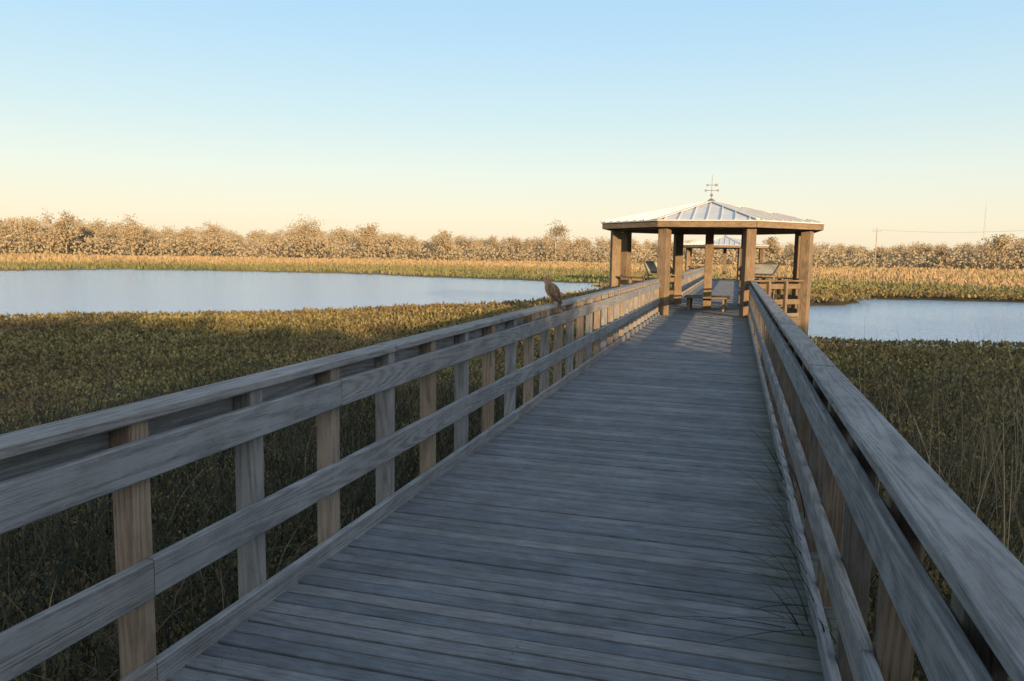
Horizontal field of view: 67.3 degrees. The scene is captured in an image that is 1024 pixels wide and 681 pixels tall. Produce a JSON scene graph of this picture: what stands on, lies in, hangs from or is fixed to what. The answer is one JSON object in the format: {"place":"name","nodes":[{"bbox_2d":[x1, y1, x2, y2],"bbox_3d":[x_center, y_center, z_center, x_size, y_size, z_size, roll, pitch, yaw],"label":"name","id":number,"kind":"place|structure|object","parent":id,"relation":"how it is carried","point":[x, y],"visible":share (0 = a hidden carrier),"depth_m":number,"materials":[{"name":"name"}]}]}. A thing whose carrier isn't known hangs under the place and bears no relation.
{"place":"outdoors","nodes":[
{"label":"outdoors","id":0,"kind":"place"},
{"bbox_2d":[0,269,1023,348],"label":"water","id":1,"kind":"structure","parent":0,"point":[28,292],"depth_m":41.18,"materials":[{"name":"blue liquid"}]},
{"bbox_2d":[0,251,1023,680],"bbox_3d":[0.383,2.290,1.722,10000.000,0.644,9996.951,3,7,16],"label":"ground","id":2,"kind":"structure","parent":0,"point":[816,303],"depth_m":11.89,"materials":[{"name":"green plant"}]},
{"bbox_2d":[30,208,68,254],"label":"tree","id":3,"kind":"object","parent":2,"relation":"on","point":[55,238],"visible":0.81,"depth_m":200.29,"materials":[{"name":"brown plant"}]},
{"bbox_2d":[48,211,82,254],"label":"tree","id":4,"kind":"object","parent":2,"relation":"on","point":[65,222],"visible":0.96,"depth_m":202.58,"materials":[{"name":"beige plant"}]},
{"bbox_2d":[113,213,147,254],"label":"tree","id":5,"kind":"object","parent":2,"relation":"on","point":[128,231],"visible":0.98,"depth_m":209.70,"materials":[{"name":"beige plant"}]},
{"bbox_2d":[194,219,223,254],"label":"tree","id":6,"kind":"object","parent":2,"relation":"on","point":[211,232],"visible":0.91,"depth_m":218.07,"materials":[{"name":"beige plant"}]},
{"bbox_2d":[284,214,324,257],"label":"tree","id":7,"kind":"object","parent":2,"relation":"on","point":[306,241],"visible":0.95,"depth_m":224.03,"materials":[{"name":"beige plant"}]},
{"bbox_2d":[352,222,385,257],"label":"tree","id":8,"kind":"object","parent":2,"relation":"on","point":[369,231],"visible":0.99,"depth_m":229.13,"materials":[{"name":"beige plant"}]},
{"bbox_2d":[433,229,455,259],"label":"tree","id":9,"kind":"object","parent":2,"relation":"on","point":[443,241],"visible":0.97,"depth_m":232.61,"materials":[{"name":"beige plant"}]},
{"bbox_2d":[167,315,837,680],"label":"boardwalk","id":10,"kind":"structure","parent":2,"relation":"on","point":[533,544],"depth_m":3.95,"materials":[{"name":"grey wood"}]},
{"bbox_2d":[0,278,660,680],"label":"wooden railing","id":11,"kind":"object","parent":10,"relation":"attached to","point":[126,452],"visible":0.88,"depth_m":3.33,"materials":[{"name":"grey wood"}]},
{"bbox_2d":[541,274,563,309],"bbox_3d":[0.464,-0.559,8.876,0.296,0.409,0.148,3,7,16],"label":"hawk","id":12,"kind":"object","parent":11,"relation":"on","point":[552,290],"visible":1,"depth_m":8.85,"materials":[{"name":"brown"}]},
{"bbox_2d":[601,175,825,335],"bbox_3d":[5.973,-2.380,23.343,6.268,5.210,6.268,3,7,16],"label":"gazebo","id":13,"kind":"object","parent":10,"relation":"on","point":[710,218],"visible":0.84,"depth_m":21.54,"materials":[{"name":"brown wood"}]},
{"bbox_2d":[643,261,673,279],"bbox_3d":[4.827,-1.897,25.464,0.930,1.447,0.459,-1,6,-14],"label":"interpretive sign","id":14,"kind":"object","parent":13,"relation":"on","point":[650,266],"visible":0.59,"depth_m":25.35,"materials":[{"name":"metal"}]},
{"bbox_2d":[683,295,729,311],"bbox_3d":[5.954,-1.142,23.479,1.340,0.418,1.338,3,7,16],"label":"bench","id":15,"kind":"object","parent":13,"relation":"on","point":[689,301],"visible":0.96,"depth_m":23.05,"materials":[{"name":"brown wood"}]},
{"bbox_2d":[754,263,780,299],"bbox_3d":[8.017,-1.747,24.554,0.459,1.447,0.930,-5,9,-44],"label":"interpretive sign","id":16,"kind":"object","parent":13,"relation":"on","point":[768,269],"visible":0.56,"depth_m":24.38,"materials":[{"name":"metal"}]},
{"bbox_2d":[664,415,835,646],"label":"grass","id":17,"kind":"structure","parent":10,"relation":"on","point":[784,569],"depth_m":3.57,"materials":[{"name":"green plant"}]},
{"bbox_2d":[748,280,1023,680],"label":"wooden railing","id":18,"kind":"object","parent":10,"relation":"attached to","point":[822,410],"visible":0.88,"depth_m":2.19,"materials":[{"name":"grey wood"}]},
{"bbox_2d":[0,215,1023,270],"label":"woodland","id":19,"kind":"object","parent":2,"relation":"on","point":[16,236],"visible":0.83,"depth_m":232.06,"materials":[{"name":"brown plant"}]},
{"bbox_2d":[0,252,1023,299],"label":"reed bed","id":20,"kind":"object","parent":2,"relation":"on","point":[985,277],"visible":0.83,"depth_m":107.71,"materials":[{"name":"beige plant"}]},
{"bbox_2d":[542,219,574,260],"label":"tree","id":21,"kind":"object","parent":2,"relation":"on","point":[559,230],"visible":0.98,"depth_m":233.46,"materials":[{"name":"beige plant"}]},
{"bbox_2d":[681,280,738,305],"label":"boardwalk","id":22,"kind":"structure","parent":2,"relation":"on","point":[726,288],"depth_m":35.60,"materials":[{"name":"grey wood"}]},
{"bbox_2d":[671,267,703,298],"bbox_3d":[9.863,-2.848,41.422,0.171,2.008,31.349,3,7,16],"label":"wooden railing","id":23,"kind":"object","parent":22,"relation":"attached to","point":[692,279],"visible":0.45,"depth_m":36.69,"materials":[{"name":"grey wood"}]},
{"bbox_2d":[683,235,768,280],"bbox_3d":[16.176,-6.089,58.505,6.268,5.210,6.268,3,7,16],"label":"gazebo","id":24,"kind":"object","parent":22,"relation":"on","point":[725,243],"visible":0.47,"depth_m":56.95,"materials":[{"name":"brown wood"}]},
{"bbox_2d":[761,234,784,262],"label":"tree","id":25,"kind":"object","parent":2,"relation":"on","point":[771,242],"visible":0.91,"depth_m":221.66,"materials":[{"name":"beige plant"}]},
{"bbox_2d":[874,228,877,268],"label":"utility pole","id":26,"kind":"object","parent":2,"relation":"on","point":[875,249],"visible":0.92,"depth_m":170.74,"materials":[{"name":"brown wood"}]},
{"bbox_2d":[781,310,1023,679],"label":"dry stalks","id":27,"kind":"object","parent":2,"relation":"on","point":[995,479],"visible":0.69,"depth_m":6.33,"materials":[{"name":"brown plant"}]},
{"bbox_2d":[975,233,1020,269],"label":"tree","id":28,"kind":"object","parent":2,"relation":"on","point":[1001,242],"visible":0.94,"depth_m":197.67,"materials":[{"name":"beige plant"}]},
{"bbox_2d":[0,0,1023,252],"label":"sky","id":29,"kind":"structure","parent":0,"point":[478,118],"materials":[{"name":"blue"}]}
]}

